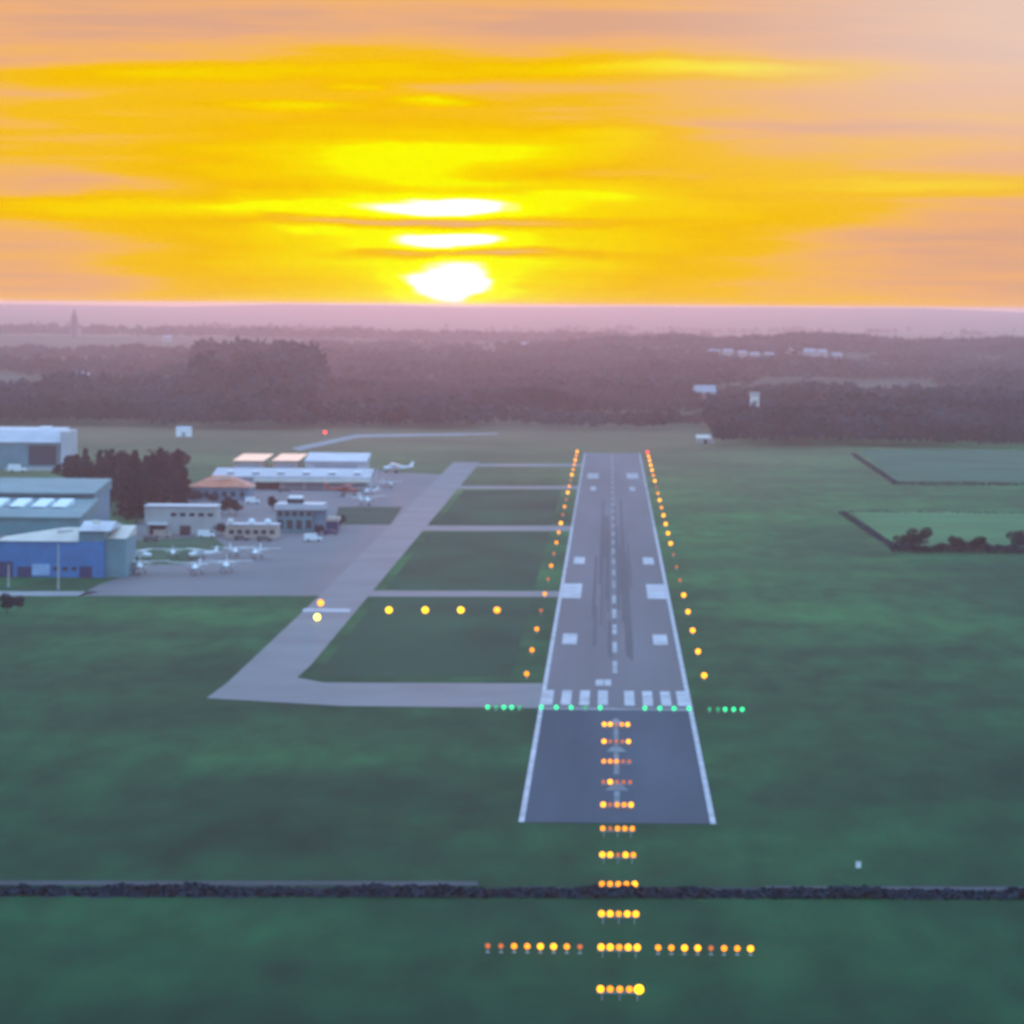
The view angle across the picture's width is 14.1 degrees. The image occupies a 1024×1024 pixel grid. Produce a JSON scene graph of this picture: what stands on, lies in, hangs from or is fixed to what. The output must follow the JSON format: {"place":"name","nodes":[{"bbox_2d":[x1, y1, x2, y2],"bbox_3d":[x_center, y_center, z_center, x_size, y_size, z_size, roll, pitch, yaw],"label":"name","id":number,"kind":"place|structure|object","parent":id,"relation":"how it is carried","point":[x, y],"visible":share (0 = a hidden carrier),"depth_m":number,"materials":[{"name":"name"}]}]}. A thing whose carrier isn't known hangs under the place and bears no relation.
{"place":"outdoors","nodes":[
{"label":"outdoors","id":0,"kind":"place"},
{"bbox_2d":[0,591,95,595],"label":"service road","id":1,"kind":"structure","parent":0,"point":[46,593],"depth_m":1114.87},
{"bbox_2d":[70,308,81,336],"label":"church","id":2,"kind":"structure","parent":0,"point":[75,329],"depth_m":8215.45,"materials":[{"name":"stone"}]},
{"bbox_2d":[189,475,255,499],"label":"house","id":3,"kind":"structure","parent":0,"point":[230,486],"depth_m":1651.66,"materials":[{"name":"orange tile"}]},
{"bbox_2d":[0,880,477,884],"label":"perimeter road","id":4,"kind":"structure","parent":0,"point":[9,882],"depth_m":560.72,"materials":[{"name":"asphalt"}]},
{"bbox_2d":[293,433,497,450],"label":"track","id":5,"kind":"structure","parent":0,"point":[303,447],"depth_m":2471.28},
{"bbox_2d":[0,304,1023,1023],"bbox_3d":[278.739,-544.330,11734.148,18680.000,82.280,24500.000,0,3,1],"label":"ground","id":6,"kind":"structure","parent":0,"point":[872,686],"depth_m":695.76,"materials":[{"name":"green plant"}]},
{"bbox_2d":[0,593,16,612],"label":"shrub","id":7,"kind":"object","parent":6,"relation":"on","point":[8,601],"visible":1,"depth_m":1043.24,"materials":[{"name":"green plant"}]},
{"bbox_2d":[8,464,25,471],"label":"parked van","id":8,"kind":"object","parent":6,"relation":"on","point":[15,467],"visible":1,"depth_m":1905.01,"materials":[{"name":"white paint"}]},
{"bbox_2d":[0,426,76,470],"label":"hall","id":9,"kind":"structure","parent":6,"relation":"on","point":[45,448],"depth_m":1931.39,"materials":[{"name":"white metal"}]},
{"bbox_2d":[28,445,56,464],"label":"door","id":10,"kind":"structure","parent":9,"relation":"in","point":[37,454],"depth_m":1931.16,"materials":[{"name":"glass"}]},
{"bbox_2d":[0,478,111,535],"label":"hall","id":11,"kind":"structure","parent":6,"relation":"on","point":[28,505],"depth_m":1348.18,"materials":[{"name":"white paint"}]},
{"bbox_2d":[51,455,74,477],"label":"broadleaf tree","id":12,"kind":"object","parent":6,"relation":"on","point":[67,463],"visible":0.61,"depth_m":1760.35,"materials":[{"name":"green plant"}]},
{"bbox_2d":[0,520,135,577],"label":"hangar","id":13,"kind":"structure","parent":6,"relation":"on","point":[96,549],"depth_m":1180.09,"materials":[{"name":"metal"}]},
{"bbox_2d":[0,561,12,576],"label":"door","id":14,"kind":"structure","parent":13,"relation":"in","point":[3,564],"depth_m":1180.21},
{"bbox_2d":[17,567,30,576],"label":"door","id":15,"kind":"structure","parent":13,"relation":"in","point":[21,571],"depth_m":1180.21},
{"bbox_2d":[79,566,91,577],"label":"door","id":16,"kind":"structure","parent":13,"relation":"in","point":[84,571],"depth_m":1179.63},
{"bbox_2d":[66,454,85,477],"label":"conifer tree","id":17,"kind":"object","parent":6,"relation":"on","point":[74,472],"visible":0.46,"depth_m":1722.42,"materials":[{"name":"green plant"}]},
{"bbox_2d":[72,457,109,477],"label":"broadleaf tree","id":18,"kind":"object","parent":6,"relation":"on","point":[84,467],"visible":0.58,"depth_m":1697.79,"materials":[{"name":"green plant"}]},
{"bbox_2d":[101,472,123,512],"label":"broadleaf tree","id":19,"kind":"object","parent":6,"relation":"on","point":[115,490],"visible":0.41,"depth_m":1537.47,"materials":[{"name":"green plant"}]},
{"bbox_2d":[94,448,148,476],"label":"broadleaf tree","id":20,"kind":"object","parent":6,"relation":"on","point":[111,459],"visible":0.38,"depth_m":1651.21,"materials":[{"name":"green plant"}]},
{"bbox_2d":[112,476,133,520],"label":"conifer tree","id":21,"kind":"object","parent":6,"relation":"on","point":[125,494],"visible":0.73,"depth_m":1489.06,"materials":[{"name":"green plant"}]},
{"bbox_2d":[123,475,145,522],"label":"conifer tree","id":22,"kind":"object","parent":6,"relation":"on","point":[136,498],"visible":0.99,"depth_m":1470.19,"materials":[{"name":"green plant"}]},
{"bbox_2d":[124,450,145,475],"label":"conifer tree","id":23,"kind":"object","parent":6,"relation":"on","point":[135,463],"visible":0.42,"depth_m":1615.71,"materials":[{"name":"green plant"}]},
{"bbox_2d":[142,454,169,503],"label":"conifer tree","id":24,"kind":"object","parent":6,"relation":"on","point":[152,467],"visible":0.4,"depth_m":1572.07,"materials":[{"name":"green plant"}]},
{"bbox_2d":[0,369,324,424],"bbox_3d":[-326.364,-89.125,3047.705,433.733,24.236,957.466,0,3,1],"label":"woodland","id":25,"kind":"object","parent":6,"relation":"on","point":[151,396],"visible":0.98,"depth_m":2690.68,"materials":[{"name":"green plant"}]},
{"bbox_2d":[155,447,176,493],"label":"conifer tree","id":26,"kind":"object","parent":6,"relation":"on","point":[164,473],"visible":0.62,"depth_m":1628.47,"materials":[{"name":"green plant"}]},
{"bbox_2d":[144,449,190,465],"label":"broadleaf tree","id":27,"kind":"object","parent":6,"relation":"on","point":[184,455],"visible":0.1,"depth_m":1730.68,"materials":[{"name":"green plant"}]},
{"bbox_2d":[171,448,191,482],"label":"conifer tree","id":28,"kind":"object","parent":6,"relation":"on","point":[177,461],"visible":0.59,"depth_m":1665.40,"materials":[{"name":"green plant"}]},
{"bbox_2d":[176,426,191,436],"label":"shed","id":29,"kind":"structure","parent":6,"relation":"on","point":[183,431],"depth_m":2429.57,"materials":[{"name":"white paint"}]},
{"bbox_2d":[233,454,273,467],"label":"hangar","id":30,"kind":"structure","parent":6,"relation":"on","point":[251,461],"depth_m":1943.18,"materials":[{"name":"metal"}]},
{"bbox_2d":[184,336,330,396],"bbox_3d":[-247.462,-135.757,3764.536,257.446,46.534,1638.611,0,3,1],"label":"woodland","id":31,"kind":"object","parent":6,"relation":"on","point":[226,367],"visible":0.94,"depth_m":3206.53,"materials":[{"name":"green plant"}]},
{"bbox_2d":[80,470,439,595],"bbox_3d":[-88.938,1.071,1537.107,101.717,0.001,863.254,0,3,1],"label":"apron","id":32,"kind":"object","parent":6,"relation":"on","point":[296,564],"visible":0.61,"depth_m":1280.86,"materials":[{"name":"concrete"}]},
{"bbox_2d":[117,469,176,512],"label":"broadleaf tree","id":33,"kind":"object","parent":32,"relation":"on","point":[153,491],"visible":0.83,"depth_m":1499.32,"materials":[{"name":"green plant"}]},
{"bbox_2d":[132,555,169,574],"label":"light aircraft","id":34,"kind":"object","parent":32,"relation":"on","point":[139,565],"visible":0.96,"depth_m":1196.48,"materials":[{"name":"white paint"}]},
{"bbox_2d":[153,530,170,537],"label":"parked van","id":35,"kind":"object","parent":32,"relation":"on","point":[164,533],"visible":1,"depth_m":1382.81,"materials":[{"name":"grey paint"}]},
{"bbox_2d":[170,480,179,503],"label":"conifer tree","id":36,"kind":"object","parent":32,"relation":"on","point":[176,487],"visible":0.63,"depth_m":1574.20,"materials":[{"name":"green plant"}]},
{"bbox_2d":[136,537,224,564],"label":"grass patch","id":37,"kind":"object","parent":32,"relation":"on","point":[159,554],"visible":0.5,"depth_m":1326.87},
{"bbox_2d":[136,549,152,559],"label":"light aircraft","id":38,"kind":"object","parent":37,"relation":"on","point":[142,553],"visible":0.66,"depth_m":1259.70,"materials":[{"name":"white paint"}]},
{"bbox_2d":[186,546,217,559],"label":"light aircraft","id":39,"kind":"object","parent":37,"relation":"on","point":[199,552],"visible":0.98,"depth_m":1265.95,"materials":[{"name":"white paint"}]},
{"bbox_2d":[198,530,214,537],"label":"parked van","id":40,"kind":"object","parent":37,"relation":"on","point":[201,533],"visible":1,"depth_m":1384.60,"materials":[{"name":"white paint"}]},
{"bbox_2d":[174,484,189,503],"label":"conifer tree","id":41,"kind":"object","parent":32,"relation":"on","point":[182,498],"visible":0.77,"depth_m":1542.43,"materials":[{"name":"green plant"}]},
{"bbox_2d":[144,503,221,534],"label":"workshop","id":42,"kind":"structure","parent":32,"relation":"on","point":[182,519],"depth_m":1401.44,"materials":[{"name":"white paint"}]},
{"bbox_2d":[149,525,165,533],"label":"door","id":43,"kind":"structure","parent":42,"relation":"in","point":[152,527],"depth_m":1401.53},
{"bbox_2d":[180,526,190,534],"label":"door","id":44,"kind":"structure","parent":42,"relation":"in","point":[184,530],"depth_m":1401.53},
{"bbox_2d":[177,465,192,498],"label":"conifer tree","id":45,"kind":"object","parent":32,"relation":"on","point":[183,475],"visible":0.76,"depth_m":1630.54,"materials":[{"name":"green plant"}]},
{"bbox_2d":[188,489,206,502],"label":"shrub","id":46,"kind":"object","parent":32,"relation":"on","point":[196,495],"visible":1,"depth_m":1626.25,"materials":[{"name":"green plant"}]},
{"bbox_2d":[172,558,223,574],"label":"light aircraft","id":47,"kind":"object","parent":32,"relation":"on","point":[195,567],"visible":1,"depth_m":1195.26,"materials":[{"name":"white paint"}]},
{"bbox_2d":[200,560,253,572],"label":"light aircraft","id":48,"kind":"object","parent":32,"relation":"on","point":[225,565],"visible":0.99,"depth_m":1205.72,"materials":[{"name":"white paint"}]},
{"bbox_2d":[230,500,243,514],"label":"broadleaf tree","id":49,"kind":"object","parent":32,"relation":"on","point":[235,505],"visible":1,"depth_m":1534.74,"materials":[{"name":"green plant"}]},
{"bbox_2d":[225,518,280,537],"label":"office","id":50,"kind":"structure","parent":32,"relation":"on","point":[250,528],"depth_m":1383.30,"materials":[{"name":"white paint"}]},
{"bbox_2d":[232,544,280,558],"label":"light aircraft","id":51,"kind":"object","parent":32,"relation":"on","point":[256,551],"visible":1,"depth_m":1270.44,"materials":[{"name":"white paint"}]},
{"bbox_2d":[272,454,307,467],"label":"hangar","id":52,"kind":"structure","parent":32,"relation":"on","point":[288,461],"depth_m":1947.37,"materials":[{"name":"metal"}]},
{"bbox_2d":[212,468,376,489],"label":"hangar","id":53,"kind":"structure","parent":32,"relation":"on","point":[300,478],"depth_m":1749.03,"materials":[{"name":"white paint"}]},
{"bbox_2d":[255,482,278,488],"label":"door","id":54,"kind":"structure","parent":53,"relation":"in","point":[259,485],"depth_m":1748.92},
{"bbox_2d":[285,482,301,488],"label":"door","id":55,"kind":"structure","parent":53,"relation":"in","point":[289,485],"depth_m":1748.50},
{"bbox_2d":[306,483,322,489],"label":"door","id":56,"kind":"structure","parent":53,"relation":"in","point":[311,486],"depth_m":1748.50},
{"bbox_2d":[274,496,340,531],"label":"terminal","id":57,"kind":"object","parent":32,"relation":"on","point":[296,514],"visible":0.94,"depth_m":1424.06,"materials":[{"name":"white paint"}]},
{"bbox_2d":[304,534,321,540],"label":"parked van","id":58,"kind":"object","parent":32,"relation":"on","point":[308,537],"visible":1,"depth_m":1368.22,"materials":[{"name":"white paint"}]},
{"bbox_2d":[304,452,370,468],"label":"hangar","id":59,"kind":"structure","parent":32,"relation":"on","point":[340,460],"depth_m":1942.05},
{"bbox_2d":[314,464,356,468],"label":"door","id":60,"kind":"structure","parent":59,"relation":"in","point":[315,465],"depth_m":1939.67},
{"bbox_2d":[324,482,358,495],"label":"light aircraft","id":61,"kind":"object","parent":32,"relation":"on","point":[344,488],"visible":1,"depth_m":1695.13,"materials":[{"name":"red paint"}]},
{"bbox_2d":[337,507,401,524],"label":"grass island","id":62,"kind":"structure","parent":32,"relation":"on","point":[370,515],"depth_m":1542.79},
{"bbox_2d":[383,461,413,472],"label":"light aircraft","id":63,"kind":"object","parent":32,"relation":"on","point":[394,466],"visible":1,"depth_m":1927.42,"materials":[{"name":"white paint"}]},
{"bbox_2d":[207,462,542,707],"bbox_3d":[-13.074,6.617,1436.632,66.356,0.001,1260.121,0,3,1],"label":"taxiway","id":64,"kind":"structure","parent":6,"relation":"on","point":[279,663],"depth_m":905.58,"materials":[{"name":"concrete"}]},
{"bbox_2d":[302,608,349,611],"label":"taxiway holding line","id":65,"kind":"object","parent":64,"relation":"on","point":[323,610],"visible":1,"depth_m":1059.29,"materials":[{"name":"white paint"}]},
{"bbox_2d":[316,598,531,676],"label":"rough grass","id":66,"kind":"structure","parent":6,"relation":"on","point":[407,637],"depth_m":968.17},
{"bbox_2d":[369,590,558,596],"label":"taxiway link","id":67,"kind":"object","parent":6,"relation":"on","point":[389,593],"visible":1,"depth_m":1123.77,"materials":[{"name":"concrete"}]},
{"bbox_2d":[385,533,548,589],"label":"rough grass","id":68,"kind":"structure","parent":6,"relation":"on","point":[456,561],"depth_m":1259.84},
{"bbox_2d":[423,526,570,530],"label":"taxiway link","id":69,"kind":"object","parent":6,"relation":"on","point":[497,528],"visible":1,"depth_m":1453.95,"materials":[{"name":"asphalt"}]},
{"bbox_2d":[436,490,560,524],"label":"rough grass","id":70,"kind":"structure","parent":6,"relation":"on","point":[471,507],"depth_m":1603.08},
{"bbox_2d":[0,321,1016,342],"bbox_3d":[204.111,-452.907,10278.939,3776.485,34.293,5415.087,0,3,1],"label":"woodland","id":71,"kind":"object","parent":6,"relation":"on","point":[300,331],"visible":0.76,"depth_m":8552.12,"materials":[{"name":"green plant"}]},
{"bbox_2d":[0,338,1023,384],"bbox_3d":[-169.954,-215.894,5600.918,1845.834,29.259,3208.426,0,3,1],"label":"woodland","id":72,"kind":"object","parent":6,"relation":"on","point":[347,359],"visible":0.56,"depth_m":4688.74,"materials":[{"name":"green plant"}]},
{"bbox_2d":[0,881,1023,899],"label":"hedge","id":73,"kind":"object","parent":6,"relation":"on","point":[382,890],"visible":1,"depth_m":550.52,"materials":[{"name":"green plant"}]},
{"bbox_2d":[1,885,1023,898],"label":"ditch","id":74,"kind":"object","parent":6,"relation":"in","point":[743,889],"visible":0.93,"depth_m":551.31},
{"bbox_2d":[312,368,715,426],"bbox_3d":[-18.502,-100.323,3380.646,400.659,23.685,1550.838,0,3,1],"label":"woodland","id":75,"kind":"object","parent":6,"relation":"on","point":[472,399],"visible":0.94,"depth_m":3029.53,"materials":[{"name":"green plant"}]},
{"bbox_2d":[458,486,577,488],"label":"taxiway link","id":76,"kind":"object","parent":6,"relation":"on","point":[517,487],"visible":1,"depth_m":1781.92,"materials":[{"name":"concrete"}]},
{"bbox_2d":[476,464,581,466],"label":"taxiway link","id":77,"kind":"object","parent":6,"relation":"on","point":[527,465],"visible":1,"depth_m":2027.32,"materials":[{"name":"concrete"}]},
{"bbox_2d":[599,852,635,863],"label":"approach light bar","id":78,"kind":"object","parent":6,"relation":"on","point":[610,854],"visible":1,"depth_m":582.37,"materials":[{"name":"metal"}]},
{"bbox_2d":[600,826,634,836],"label":"approach light bar","id":79,"kind":"object","parent":6,"relation":"on","point":[624,828],"visible":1,"depth_m":611.74,"materials":[{"name":"metal"}]},
{"bbox_2d":[519,453,715,823],"bbox_3d":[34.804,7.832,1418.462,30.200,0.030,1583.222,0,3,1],"label":"runway","id":80,"kind":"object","parent":6,"relation":"on","point":[614,643],"visible":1,"depth_m":1047.91,"materials":[{"name":"asphalt"}]},
{"bbox_2d":[518,709,716,823],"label":"displaced runway","id":81,"kind":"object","parent":6,"relation":"on","point":[571,772],"visible":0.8,"depth_m":699.40,"materials":[{"name":"asphalt"}]},
{"bbox_2d":[601,759,631,764],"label":"approach light bar","id":82,"kind":"object","parent":81,"relation":"on","point":[616,761],"visible":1,"depth_m":707.63,"materials":[{"name":"metal"}]},
{"bbox_2d":[600,802,633,808],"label":"approach light bar","id":83,"kind":"object","parent":81,"relation":"on","point":[617,804],"visible":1,"depth_m":646.10,"materials":[{"name":"metal"}]},
{"bbox_2d":[601,779,632,785],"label":"approach light bar","id":84,"kind":"object","parent":81,"relation":"on","point":[610,781],"visible":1,"depth_m":677.00,"materials":[{"name":"metal"}]},
{"bbox_2d":[598,910,638,923],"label":"approach light bar","id":85,"kind":"object","parent":6,"relation":"on","point":[601,914],"visible":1,"depth_m":525.82,"materials":[{"name":"metal"}]},
{"bbox_2d":[599,881,637,889],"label":"approach light bar","id":86,"kind":"object","parent":6,"relation":"on","point":[618,883],"visible":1,"depth_m":552.96,"materials":[{"name":"metal"}]},
{"bbox_2d":[598,944,640,957],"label":"approach light bar","id":87,"kind":"object","parent":6,"relation":"on","point":[628,947],"visible":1,"depth_m":498.39,"materials":[{"name":"metal"}]},
{"bbox_2d":[597,985,643,1000],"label":"approach light bar","id":88,"kind":"object","parent":6,"relation":"on","point":[638,989],"visible":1,"depth_m":467.78,"materials":[{"name":"metal"}]},
{"bbox_2d":[696,434,714,443],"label":"shed","id":89,"kind":"structure","parent":6,"relation":"on","point":[704,439],"depth_m":2368.31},
{"bbox_2d":[488,330,1023,379],"bbox_3d":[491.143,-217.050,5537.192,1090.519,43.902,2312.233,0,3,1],"label":"woodland","id":90,"kind":"object","parent":6,"relation":"on","point":[582,353],"visible":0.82,"depth_m":5314.49,"materials":[{"name":"green plant"}]},
{"bbox_2d":[701,374,1023,444],"bbox_3d":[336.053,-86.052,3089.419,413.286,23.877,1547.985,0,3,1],"label":"woodland","id":91,"kind":"object","parent":6,"relation":"on","point":[988,410],"visible":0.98,"depth_m":2551.92,"materials":[{"name":"green plant"}]},
{"bbox_2d":[839,510,891,546],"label":"hedge","id":92,"kind":"object","parent":6,"relation":"on","point":[876,534],"visible":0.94,"depth_m":1458.73,"materials":[{"name":"green plant"}]},
{"bbox_2d":[851,453,897,483],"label":"hedge","id":93,"kind":"object","parent":6,"relation":"on","point":[874,468],"visible":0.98,"depth_m":1999.47,"materials":[{"name":"green plant"}]},
{"bbox_2d":[905,527,933,550],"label":"broadleaf tree","id":94,"kind":"object","parent":6,"relation":"on","point":[917,538],"visible":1,"depth_m":1330.91,"materials":[{"name":"green plant"}]},
{"bbox_2d":[889,540,1023,552],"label":"hedge","id":95,"kind":"object","parent":6,"relation":"on","point":[950,547],"visible":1,"depth_m":1330.26,"materials":[{"name":"green plant"}]},
{"bbox_2d":[948,535,965,552],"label":"broadleaf tree","id":96,"kind":"object","parent":6,"relation":"on","point":[959,541],"visible":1,"depth_m":1330.28,"materials":[{"name":"green plant"}]},
{"bbox_2d":[893,481,1023,485],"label":"hedge","id":97,"kind":"object","parent":6,"relation":"on","point":[964,483],"visible":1,"depth_m":1835.14,"materials":[{"name":"green plant"}]},
{"bbox_2d":[970,536,986,552],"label":"broadleaf tree","id":98,"kind":"object","parent":6,"relation":"on","point":[979,541],"visible":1,"depth_m":1326.22,"materials":[{"name":"green plant"}]},
{"bbox_2d":[1006,530,1023,545],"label":"broadleaf tree","id":99,"kind":"object","parent":6,"relation":"on","point":[1018,537],"visible":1,"depth_m":1335.02,"materials":[{"name":"green plant"}]},
{"bbox_2d":[0,0,1023,311],"label":"sky","id":100,"kind":"structure","parent":0,"point":[435,153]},
{"bbox_2d":[692,385,716,399],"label":"house","id":101,"kind":"structure","parent":0,"point":[705,389],"depth_m":3398.14,"materials":[{"name":"white"}]},
{"bbox_2d":[749,392,759,406],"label":"tower","id":102,"kind":"structure","parent":0,"point":[754,397],"depth_m":2777.40,"materials":[{"name":"grey stone"}]},
{"bbox_2d":[764,886,1023,889],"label":"perimeter track","id":103,"kind":"structure","parent":0,"point":[941,888],"depth_m":560.73,"materials":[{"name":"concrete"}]},
{"bbox_2d":[852,511,1023,544],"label":"field","id":104,"kind":"structure","parent":0,"point":[995,528],"depth_m":1504.75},
{"bbox_2d":[847,510,1023,512],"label":"hedge","id":105,"kind":"object","parent":104,"relation":"on","point":[929,511],"visible":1,"depth_m":1585.09,"materials":[{"name":"green plant"}]},
{"bbox_2d":[861,449,1023,480],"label":"field","id":106,"kind":"structure","parent":0,"point":[951,465],"depth_m":2079.49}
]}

